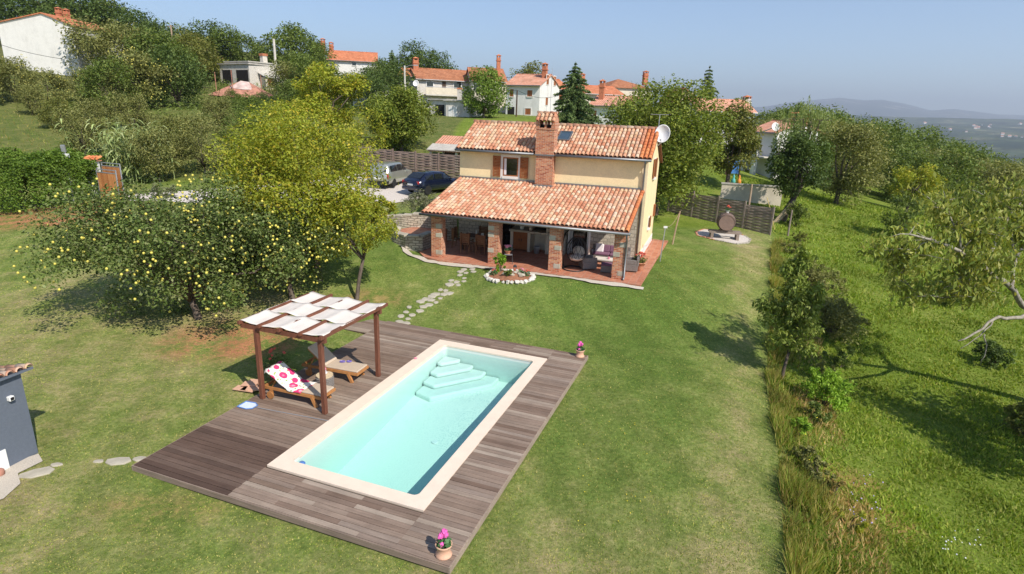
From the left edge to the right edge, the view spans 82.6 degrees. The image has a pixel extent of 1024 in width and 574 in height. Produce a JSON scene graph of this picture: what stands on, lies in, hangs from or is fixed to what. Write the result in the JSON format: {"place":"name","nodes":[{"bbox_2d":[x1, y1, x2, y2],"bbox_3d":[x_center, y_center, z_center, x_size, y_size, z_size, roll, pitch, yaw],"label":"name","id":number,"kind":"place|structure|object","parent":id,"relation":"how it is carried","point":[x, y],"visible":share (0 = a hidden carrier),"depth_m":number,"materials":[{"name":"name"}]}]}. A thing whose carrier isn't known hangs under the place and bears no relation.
{"place":"outdoors","nodes":[
{"label":"outdoors","id":0,"kind":"place"},
{"bbox_2d":[125,172,426,202],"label":"gravel driveway","id":1,"kind":"structure","parent":0,"point":[397,193],"depth_m":39.30,"materials":[{"name":"grey gravel"}]},
{"bbox_2d":[367,161,411,186],"bbox_3d":[-8.852,-8.325,42.465,2.080,1.674,4.526,5,17,11],"label":"parked car","id":2,"kind":"object","parent":1,"relation":"on","point":[397,171],"visible":0.62,"depth_m":40.92,"materials":[{"name":"silver metal"}]},
{"bbox_2d":[0,39,1023,573],"bbox_3d":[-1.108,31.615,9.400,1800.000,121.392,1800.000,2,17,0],"label":"ground","id":3,"kind":"structure","parent":0,"point":[580,319],"depth_m":17.67,"materials":[{"name":"green plant"}]},
{"bbox_2d":[0,363,37,469],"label":"garden shed","id":4,"kind":"structure","parent":3,"relation":"on","point":[17,441],"depth_m":13.41,"materials":[{"name":"grey paint"}]},
{"bbox_2d":[0,54,37,100],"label":"hillside tree","id":5,"kind":"object","parent":3,"relation":"on","point":[16,65],"visible":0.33,"depth_m":69.95,"materials":[{"name":"green plant"}]},
{"bbox_2d":[0,454,42,498],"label":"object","id":6,"kind":"structure","parent":3,"relation":"on","point":[9,480],"depth_m":13.17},
{"bbox_2d":[0,0,43,20],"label":"hillside tree","id":7,"kind":"object","parent":3,"relation":"on","point":[9,8],"visible":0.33,"depth_m":116.86,"materials":[{"name":"green plant"}]},
{"bbox_2d":[11,83,48,113],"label":"hillside tree","id":8,"kind":"object","parent":3,"relation":"on","point":[29,93],"visible":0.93,"depth_m":63.07,"materials":[{"name":"green plant"}]},
{"bbox_2d":[11,64,73,107],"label":"hillside tree","id":9,"kind":"object","parent":3,"relation":"on","point":[59,83],"visible":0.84,"depth_m":68.22,"materials":[{"name":"green plant"}]},
{"bbox_2d":[33,95,74,128],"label":"hillside tree","id":10,"kind":"object","parent":3,"relation":"on","point":[43,118],"visible":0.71,"depth_m":57.46,"materials":[{"name":"green plant"}]},
{"bbox_2d":[0,146,117,213],"bbox_3d":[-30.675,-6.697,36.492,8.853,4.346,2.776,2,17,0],"label":"hedge","id":11,"kind":"object","parent":3,"relation":"on","point":[15,178],"visible":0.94,"depth_m":35.75,"materials":[{"name":"green plant"}]},
{"bbox_2d":[0,7,121,75],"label":"white house","id":12,"kind":"structure","parent":3,"relation":"on","point":[39,34],"depth_m":93.57,"materials":[{"name":"paint"}]},
{"bbox_2d":[25,0,118,25],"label":"hillside tree","id":13,"kind":"object","parent":3,"relation":"on","point":[85,4],"visible":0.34,"depth_m":118.21,"materials":[{"name":"green plant"}]},
{"bbox_2d":[48,103,108,156],"bbox_3d":[-36.116,-12.945,48.690,4.213,4.582,3.924,-11,21,-38],"label":"bush","id":14,"kind":"object","parent":3,"relation":"on","point":[82,142],"visible":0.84,"depth_m":48.44,"materials":[{"name":"green plant"}]},
{"bbox_2d":[52,13,129,68],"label":"hillside tree","id":15,"kind":"object","parent":3,"relation":"on","point":[78,30],"visible":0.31,"depth_m":90.93,"materials":[{"name":"green plant"}]},
{"bbox_2d":[71,97,114,130],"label":"hillside tree","id":16,"kind":"object","parent":3,"relation":"on","point":[98,109],"visible":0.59,"depth_m":57.36,"materials":[{"name":"green plant"}]},
{"bbox_2d":[96,162,124,198],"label":"garden gate","id":17,"kind":"structure","parent":3,"relation":"on","point":[110,175],"depth_m":36.76,"materials":[{"name":"brown wood"}]},
{"bbox_2d":[75,55,147,110],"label":"hillside tree","id":18,"kind":"object","parent":3,"relation":"on","point":[94,72],"visible":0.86,"depth_m":69.08,"materials":[{"name":"green plant"}]},
{"bbox_2d":[77,21,153,84],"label":"hillside tree","id":19,"kind":"object","parent":3,"relation":"on","point":[93,45],"visible":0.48,"depth_m":87.24,"materials":[{"name":"green plant"}]},
{"bbox_2d":[55,118,180,184],"bbox_3d":[-27.615,-9.667,41.345,7.843,4.528,4.604,2,17,0],"label":"giant reed","id":20,"kind":"object","parent":3,"relation":"on","point":[130,168],"visible":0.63,"depth_m":41.02,"materials":[{"name":"green plant"}]},
{"bbox_2d":[90,0,156,26],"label":"hillside tree","id":21,"kind":"object","parent":3,"relation":"on","point":[114,15],"visible":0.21,"depth_m":121.42,"materials":[{"name":"green plant"}]},
{"bbox_2d":[104,91,156,128],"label":"hillside tree","id":22,"kind":"object","parent":3,"relation":"on","point":[135,108],"visible":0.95,"depth_m":59.31,"materials":[{"name":"green plant"}]},
{"bbox_2d":[110,8,169,53],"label":"hillside tree","id":23,"kind":"object","parent":3,"relation":"on","point":[140,22],"visible":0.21,"depth_m":118.17,"materials":[{"name":"green plant"}]},
{"bbox_2d":[101,46,179,107],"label":"hillside tree","id":24,"kind":"object","parent":3,"relation":"on","point":[138,61],"visible":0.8,"depth_m":72.69,"materials":[{"name":"green plant"}]},
{"bbox_2d":[122,125,190,181],"bbox_3d":[-25.345,-9.235,41.047,4.182,4.216,4.249,2,17,0],"label":"bush","id":25,"kind":"object","parent":3,"relation":"on","point":[157,169],"visible":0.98,"depth_m":40.55,"materials":[{"name":"green plant"}]},
{"bbox_2d":[110,26,203,93],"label":"hillside tree","id":26,"kind":"object","parent":3,"relation":"on","point":[148,40],"visible":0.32,"depth_m":86.10,"materials":[{"name":"green plant"}]},
{"bbox_2d":[7,168,307,320],"bbox_3d":[-12.655,-1.534,22.221,9.800,5.996,8.663,2,17,0],"label":"quince tree","id":27,"kind":"object","parent":3,"relation":"on","point":[128,222],"visible":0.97,"depth_m":20.52,"materials":[{"name":"green plant"}]},
{"bbox_2d":[132,41,214,106],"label":"hillside tree","id":28,"kind":"object","parent":3,"relation":"on","point":[190,81],"visible":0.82,"depth_m":76.57,"materials":[{"name":"green plant"}]},
{"bbox_2d":[154,32,215,89],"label":"hillside tree","id":29,"kind":"object","parent":3,"relation":"on","point":[189,44],"visible":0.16,"depth_m":93.64,"materials":[{"name":"green plant"}]},
{"bbox_2d":[172,27,227,80],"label":"hillside tree","id":30,"kind":"object","parent":3,"relation":"on","point":[216,67],"visible":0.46,"depth_m":104.68,"materials":[{"name":"green plant"}]},
{"bbox_2d":[163,111,237,172],"bbox_3d":[-23.497,-10.812,43.941,5.224,4.927,5.073,2,17,0],"label":"bush","id":31,"kind":"object","parent":3,"relation":"on","point":[201,123],"visible":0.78,"depth_m":43.28,"materials":[{"name":"green plant"}]},
{"bbox_2d":[177,18,236,73],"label":"hillside tree","id":32,"kind":"object","parent":3,"relation":"on","point":[224,44],"visible":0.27,"depth_m":113.31,"materials":[{"name":"green plant"}]},
{"bbox_2d":[0,109,426,186],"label":"hill grass","id":33,"kind":"structure","parent":3,"relation":"on","point":[182,171],"depth_m":53.15,"materials":[{"name":"green plant"}]},
{"bbox_2d":[83,107,349,170],"bbox_3d":[-30.777,-15.145,57.528,35.774,4.780,27.498,2,17,0],"label":"slope scrub","id":34,"kind":"object","parent":3,"relation":"on","point":[205,135],"visible":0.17,"depth_m":59.70,"materials":[{"name":"green plant"}]},
{"bbox_2d":[197,94,236,125],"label":"hillside tree","id":35,"kind":"object","parent":3,"relation":"on","point":[208,106],"visible":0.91,"depth_m":63.02,"materials":[{"name":"green plant"}]},
{"bbox_2d":[26,72,429,118],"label":"hillside scrub","id":36,"kind":"object","parent":3,"relation":"on","point":[190,104],"visible":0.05,"depth_m":78.03,"materials":[{"name":"green plant"}]},
{"bbox_2d":[202,24,255,70],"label":"hillside tree","id":37,"kind":"object","parent":3,"relation":"on","point":[222,33],"visible":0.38,"depth_m":111.64,"materials":[{"name":"green plant"}]},
{"bbox_2d":[209,72,271,97],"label":"rusty canopy","id":38,"kind":"object","parent":3,"relation":"on","point":[241,87],"visible":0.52,"depth_m":91.92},
{"bbox_2d":[213,104,272,159],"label":"tree","id":39,"kind":"object","parent":3,"relation":"on","point":[241,117],"visible":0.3,"depth_m":44.70,"materials":[{"name":"green plant"}]},
{"bbox_2d":[217,30,269,62],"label":"hillside tree","id":40,"kind":"object","parent":3,"relation":"on","point":[247,38],"visible":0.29,"depth_m":114.82,"materials":[{"name":"green plant"}]},
{"bbox_2d":[217,63,284,84],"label":"block house","id":41,"kind":"structure","parent":3,"relation":"on","point":[241,71],"depth_m":103.66,"materials":[{"name":"concrete"}]},
{"bbox_2d":[223,53,285,89],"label":"block house wing","id":42,"kind":"structure","parent":3,"relation":"on","point":[257,71],"depth_m":103.64,"materials":[{"name":"white paint"}]},
{"bbox_2d":[199,179,353,298],"bbox_3d":[-9.587,-1.796,23.974,6.349,5.332,6.223,2,17,0],"label":"quince tree","id":43,"kind":"object","parent":3,"relation":"on","point":[296,254],"visible":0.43,"depth_m":22.79,"materials":[{"name":"green plant"}]},
{"bbox_2d":[250,21,319,71],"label":"hillside tree","id":44,"kind":"object","parent":3,"relation":"on","point":[286,37],"visible":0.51,"depth_m":109.16,"materials":[{"name":"green plant"}]},
{"bbox_2d":[264,59,307,99],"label":"hillside tree","id":45,"kind":"object","parent":3,"relation":"on","point":[282,70],"visible":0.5,"depth_m":87.50,"materials":[{"name":"green plant"}]},
{"bbox_2d":[202,96,391,282],"bbox_3d":[-9.528,-4.030,25.542,7.907,8.218,8.506,2,17,0],"label":"fruit tree","id":46,"kind":"object","parent":3,"relation":"on","point":[265,144],"visible":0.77,"depth_m":23.72,"materials":[{"name":"green plant"}]},
{"bbox_2d":[284,52,341,106],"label":"hillside tree","id":47,"kind":"object","parent":3,"relation":"on","point":[309,61],"visible":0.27,"depth_m":84.45,"materials":[{"name":"green plant"}]},
{"bbox_2d":[291,61,371,145],"bbox_3d":[-16.423,-16.409,52.732,7.352,7.648,6.665,-12,21,-39],"label":"fruit tree","id":48,"kind":"object","parent":3,"relation":"on","point":[320,72],"visible":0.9,"depth_m":52.07,"materials":[{"name":"green plant"}]},
{"bbox_2d":[300,189,398,299],"bbox_3d":[-6.652,-1.681,24.829,4.003,4.916,3.714,2,17,0],"label":"fruit tree","id":49,"kind":"object","parent":3,"relation":"on","point":[382,229],"visible":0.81,"depth_m":23.95,"materials":[{"name":"green plant"}]},
{"bbox_2d":[321,38,377,76],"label":"orange roof house","id":50,"kind":"structure","parent":3,"relation":"on","point":[347,61],"depth_m":115.98,"materials":[{"name":"white paint"}]},
{"bbox_2d":[131,321,587,573],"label":"pool deck","id":51,"kind":"structure","parent":3,"relation":"on","point":[229,455],"depth_m":13.96,"materials":[{"name":"brown wood"}]},
{"bbox_2d":[265,363,335,407],"bbox_3d":[-6.153,2.810,16.822,2.000,0.891,0.780,7,17,17],"label":"sun lounger","id":52,"kind":"object","parent":51,"relation":"on","point":[312,392],"visible":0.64,"depth_m":16.62,"materials":[{"name":"brown wood"}]},
{"bbox_2d":[264,361,316,392],"bbox_3d":[-6.378,2.604,16.853,1.256,0.565,0.740,7,17,17],"label":"beach towel","id":53,"kind":"object","parent":52,"relation":"on","point":[281,373],"visible":0.99,"depth_m":16.81,"materials":[{"name":"white fabric"}]},
{"bbox_2d":[237,291,387,414],"bbox_3d":[-5.791,1.831,17.491,2.860,2.372,3.220,8,18,19],"label":"pergola","id":54,"kind":"object","parent":51,"relation":"on","point":[306,311],"visible":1,"depth_m":16.67,"materials":[{"name":"white fabric"}]},
{"bbox_2d":[302,342,368,382],"bbox_3d":[-5.574,2.340,18.339,2.000,0.967,0.780,7,17,16],"label":"sun lounger","id":55,"kind":"object","parent":51,"relation":"on","point":[334,364],"visible":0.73,"depth_m":18.22,"materials":[{"name":"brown wood"}]},
{"bbox_2d":[267,339,546,512],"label":"swimming pool","id":56,"kind":"structure","parent":51,"relation":"in","point":[412,433],"depth_m":17.12,"materials":[{"name":"liquid"}]},
{"bbox_2d":[435,528,451,560],"bbox_3d":[-1.296,4.853,11.052,0.327,0.552,0.327,1,17,-2],"label":"flowerpot","id":57,"kind":"object","parent":51,"relation":"on","point":[443,545],"visible":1,"depth_m":10.98,"materials":[{"name":"ceramic"}]},
{"bbox_2d":[341,66,395,105],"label":"hillside tree","id":58,"kind":"object","parent":3,"relation":"on","point":[375,86],"visible":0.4,"depth_m":79.10,"materials":[{"name":"green plant"}]},
{"bbox_2d":[346,107,392,162],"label":"tree","id":59,"kind":"object","parent":3,"relation":"on","point":[361,129],"visible":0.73,"depth_m":46.87,"materials":[{"name":"green plant"}]},
{"bbox_2d":[368,58,415,97],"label":"hillside tree","id":60,"kind":"object","parent":3,"relation":"on","point":[398,79],"visible":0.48,"depth_m":83.57,"materials":[{"name":"green plant"}]},
{"bbox_2d":[362,82,441,151],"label":"walnut tree","id":61,"kind":"object","parent":3,"relation":"on","point":[402,100],"visible":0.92,"depth_m":50.04,"materials":[{"name":"green plant"}]},
{"bbox_2d":[347,143,459,178],"bbox_3d":[-8.455,-9.667,45.727,9.563,2.722,0.100,6,17,12],"label":"woven fence","id":62,"kind":"object","parent":3,"relation":"on","point":[435,162],"visible":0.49,"depth_m":45.36,"materials":[{"name":"brown wood"}]},
{"bbox_2d":[377,227,430,251],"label":"retaining wall","id":63,"kind":"structure","parent":3,"relation":"on","point":[416,242],"depth_m":30.02,"materials":[{"name":"beige stone"}]},
{"bbox_2d":[369,212,456,240],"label":"retaining wall","id":64,"kind":"structure","parent":3,"relation":"on","point":[409,220],"depth_m":32.45,"materials":[{"name":"beige stone"}]},
{"bbox_2d":[393,38,443,68],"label":"hillside tree","id":65,"kind":"object","parent":3,"relation":"on","point":[420,53],"visible":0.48,"depth_m":119.33,"materials":[{"name":"green plant"}]},
{"bbox_2d":[402,170,456,194],"bbox_3d":[-5.466,-7.304,40.230,2.050,1.470,4.230,15,21,36],"label":"parked car","id":66,"kind":"object","parent":3,"relation":"on","point":[427,181],"visible":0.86,"depth_m":39.01,"materials":[{"name":"blue metal"}]},
{"bbox_2d":[410,57,469,107],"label":"terraced house","id":67,"kind":"structure","parent":3,"relation":"on","point":[449,78],"depth_m":88.48,"materials":[{"name":"paint"}]},
{"bbox_2d":[427,135,463,165],"bbox_3d":[-4.302,-11.343,49.647,4.950,2.803,3.350,7,17,15],"label":"tiled shelter","id":68,"kind":"object","parent":3,"relation":"on","point":[445,144],"visible":0.21,"depth_m":49.39,"materials":[{"name":"concrete"}]},
{"bbox_2d":[460,65,512,117],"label":"fig tree","id":69,"kind":"object","parent":3,"relation":"on","point":[494,92],"visible":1,"depth_m":68.53,"materials":[{"name":"green plant"}]},
{"bbox_2d":[401,246,643,288],"bbox_3d":[-0.685,-1.097,27.451,13.683,0.536,1.886,11,19,27],"label":"gravel strip","id":70,"kind":"object","parent":3,"relation":"on","point":[406,251],"visible":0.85,"depth_m":27.03,"materials":[{"name":"white gravel"}]},
{"bbox_2d":[504,62,561,115],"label":"terraced house","id":71,"kind":"structure","parent":3,"relation":"on","point":[536,85],"depth_m":79.26,"materials":[{"name":"white paint"}]},
{"bbox_2d":[418,239,667,286],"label":"terrace","id":72,"kind":"structure","parent":3,"relation":"on","point":[531,261],"depth_m":28.54,"materials":[{"name":"tile"}]},
{"bbox_2d":[509,226,549,253],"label":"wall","id":73,"kind":"structure","parent":72,"relation":"on","point":[529,238],"depth_m":30.61,"materials":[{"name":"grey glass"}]},
{"bbox_2d":[419,111,662,279],"bbox_3d":[2.086,-5.189,30.896,10.346,7.914,10.299,8,17,18],"label":"farmhouse","id":74,"kind":"object","parent":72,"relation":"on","point":[591,184],"visible":0.99,"depth_m":29.29,"materials":[{"name":"orange tile"}]},
{"bbox_2d":[493,154,528,179],"bbox_3d":[-0.078,-6.334,30.725,1.960,1.260,0.105,8,17,18],"label":"window","id":75,"kind":"structure","parent":74,"relation":"in","point":[509,166],"depth_m":30.75,"materials":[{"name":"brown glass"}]},
{"bbox_2d":[562,230,586,271],"bbox_3d":[2.939,-1.783,27.178,1.054,1.956,1.054,-6,18,-26],"label":"hanging chair","id":76,"kind":"object","parent":72,"relation":"on","point":[576,256],"visible":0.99,"depth_m":27.11,"materials":[{"name":"black metal"}]},
{"bbox_2d":[550,62,602,126],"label":"spruce","id":77,"kind":"object","parent":3,"relation":"on","point":[574,108],"visible":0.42,"depth_m":53.59,"materials":[{"name":"green plant"}]},
{"bbox_2d":[589,79,638,124],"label":"orange roof house","id":78,"kind":"structure","parent":3,"relation":"on","point":[601,98],"depth_m":72.72,"materials":[{"name":"orange tile"}]},
{"bbox_2d":[599,73,738,214],"bbox_3d":[10.231,-9.583,40.371,9.614,9.726,10.303,2,17,0],"label":"walnut tree","id":79,"kind":"object","parent":3,"relation":"on","point":[680,154],"visible":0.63,"depth_m":37.94,"materials":[{"name":"green plant"}]},
{"bbox_2d":[667,191,774,234],"bbox_3d":[14.085,-5.197,39.986,7.550,2.688,0.100,17,22,41],"label":"panel fence","id":80,"kind":"object","parent":3,"relation":"on","point":[761,222],"visible":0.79,"depth_m":39.47,"materials":[{"name":"brown wood"}]},
{"bbox_2d":[697,229,748,242],"bbox_3d":[13.279,-3.196,36.620,3.441,0.178,2.752,16,21,39],"label":"gravel bed","id":81,"kind":"object","parent":3,"relation":"on","point":[730,238],"visible":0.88,"depth_m":36.45,"materials":[{"name":"white gravel"}]},
{"bbox_2d":[708,212,741,240],"bbox_3d":[13.163,-3.785,35.911,1.900,1.615,1.000,5,17,11],"label":"wine barrel","id":82,"kind":"object","parent":81,"relation":"on","point":[726,222],"visible":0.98,"depth_m":35.51,"materials":[{"name":"brown wood"}]},
{"bbox_2d":[702,96,764,182],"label":"walnut tree","id":83,"kind":"object","parent":3,"relation":"on","point":[747,144],"visible":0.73,"depth_m":47.46,"materials":[{"name":"green plant"}]},
{"bbox_2d":[720,182,781,206],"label":"garden wall","id":84,"kind":"structure","parent":3,"relation":"on","point":[761,194],"depth_m":45.69,"materials":[{"name":"beige paint"}]},
{"bbox_2d":[741,112,819,177],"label":"white cottage","id":85,"kind":"structure","parent":3,"relation":"on","point":[758,167],"depth_m":62.07,"materials":[{"name":"paint"}]},
{"bbox_2d":[752,244,826,378],"bbox_3d":[9.466,1.087,19.726,2.302,5.176,2.084,2,17,0],"label":"cherry tree","id":86,"kind":"object","parent":3,"relation":"on","point":[799,300],"visible":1,"depth_m":19.44,"materials":[{"name":"green plant"}]},
{"bbox_2d":[764,128,835,221],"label":"leaning tree","id":87,"kind":"object","parent":3,"relation":"on","point":[801,150],"visible":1,"depth_m":40.51,"materials":[{"name":"green plant"}]},
{"bbox_2d":[770,95,835,172],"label":"weeping willow","id":88,"kind":"object","parent":3,"relation":"on","point":[815,123],"visible":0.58,"depth_m":51.25,"materials":[{"name":"green plant"}]},
{"bbox_2d":[785,254,848,292],"bbox_3d":[14.754,-0.631,28.377,1.543,1.649,5.458,2,17,0],"label":"thicket","id":89,"kind":"object","parent":3,"relation":"on","point":[813,274],"visible":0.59,"depth_m":27.38,"materials":[{"name":"green plant"}]},
{"bbox_2d":[798,367,857,411],"bbox_3d":[10.306,3.316,18.989,1.668,1.504,1.921,2,17,0],"label":"thicket","id":90,"kind":"object","parent":3,"relation":"on","point":[822,380],"visible":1,"depth_m":18.80,"materials":[{"name":"green plant"}]},
{"bbox_2d":[763,236,893,573],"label":"tall grass","id":91,"kind":"structure","parent":3,"relation":"on","point":[798,487],"depth_m":13.96,"materials":[{"name":"green plant"}]},
{"bbox_2d":[810,292,872,344],"bbox_3d":[13.400,1.247,24.117,1.833,1.847,3.390,2,17,0],"label":"thicket","id":92,"kind":"object","parent":3,"relation":"on","point":[836,314],"visible":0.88,"depth_m":23.59,"materials":[{"name":"green plant"}]},
{"bbox_2d":[808,117,898,206],"bbox_3d":[27.900,-10.351,48.886,6.190,7.344,7.278,2,17,0],"label":"olive tree","id":93,"kind":"object","parent":3,"relation":"on","point":[854,140],"visible":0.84,"depth_m":47.29,"materials":[{"name":"green plant"}]},
{"bbox_2d":[713,172,1023,573],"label":"meadow grass","id":94,"kind":"structure","parent":3,"relation":"on","point":[869,208],"depth_m":19.19,"materials":[{"name":"green plant"}]},
{"bbox_2d":[753,101,1023,181],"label":"woodland","id":95,"kind":"object","parent":3,"relation":"on","point":[901,140],"visible":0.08,"depth_m":90.58,"materials":[{"name":"green plant"}]},
{"bbox_2d":[877,192,926,235],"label":"tree","id":96,"kind":"object","parent":3,"relation":"on","point":[913,203],"visible":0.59,"depth_m":39.12,"materials":[{"name":"green plant"}]},
{"bbox_2d":[886,162,948,211],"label":"orchard tree","id":97,"kind":"object","parent":3,"relation":"on","point":[925,175],"visible":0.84,"depth_m":53.88,"materials":[{"name":"green plant"}]},
{"bbox_2d":[876,147,958,206],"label":"hillside tree","id":98,"kind":"object","parent":3,"relation":"on","point":[924,159],"visible":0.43,"depth_m":62.66,"materials":[{"name":"green plant"}]},
{"bbox_2d":[852,171,1023,364],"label":"old cherry tree","id":99,"kind":"object","parent":3,"relation":"on","point":[979,223],"visible":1,"depth_m":17.40,"materials":[{"name":"green plant"}]},
{"bbox_2d":[905,148,990,204],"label":"hillside tree","id":100,"kind":"object","parent":3,"relation":"on","point":[966,167],"visible":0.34,"depth_m":62.55,"materials":[{"name":"green plant"}]},
{"bbox_2d":[949,155,1023,210],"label":"hillside tree","id":101,"kind":"object","parent":3,"relation":"on","point":[1003,171],"visible":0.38,"depth_m":65.69,"materials":[{"name":"green plant"}]},
{"bbox_2d":[971,339,1017,369],"bbox_3d":[19.036,2.650,23.057,1.379,1.219,1.264,2,17,0],"label":"ivy mound","id":102,"kind":"object","parent":3,"relation":"on","point":[997,351],"visible":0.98,"depth_m":22.86,"materials":[{"name":"green plant"}]},
{"bbox_2d":[1001,401,1023,437],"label":"bramble","id":103,"kind":"object","parent":3,"relation":"on","point":[1018,428],"visible":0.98,"depth_m":18.82,"materials":[{"name":"green plant"}]},
{"bbox_2d":[4,0,1023,474],"label":"sky","id":104,"kind":"structure","parent":0,"point":[968,55],"materials":[{"name":"blue"}]},
{"bbox_2d":[791,284,893,573],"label":"dry grass","id":105,"kind":"structure","parent":0,"point":[842,492],"depth_m":13.38,"materials":[{"name":"green plant"}]},
{"bbox_2d":[753,98,1023,119],"bbox_3d":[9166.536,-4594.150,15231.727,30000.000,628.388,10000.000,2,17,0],"label":"mountains","id":106,"kind":"structure","parent":0,"point":[874,108],"depth_m":12949.58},
{"bbox_2d":[754,112,1023,164],"bbox_3d":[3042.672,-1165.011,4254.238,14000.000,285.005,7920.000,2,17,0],"label":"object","id":107,"kind":"structure","parent":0,"point":[1012,146],"depth_m":4667.52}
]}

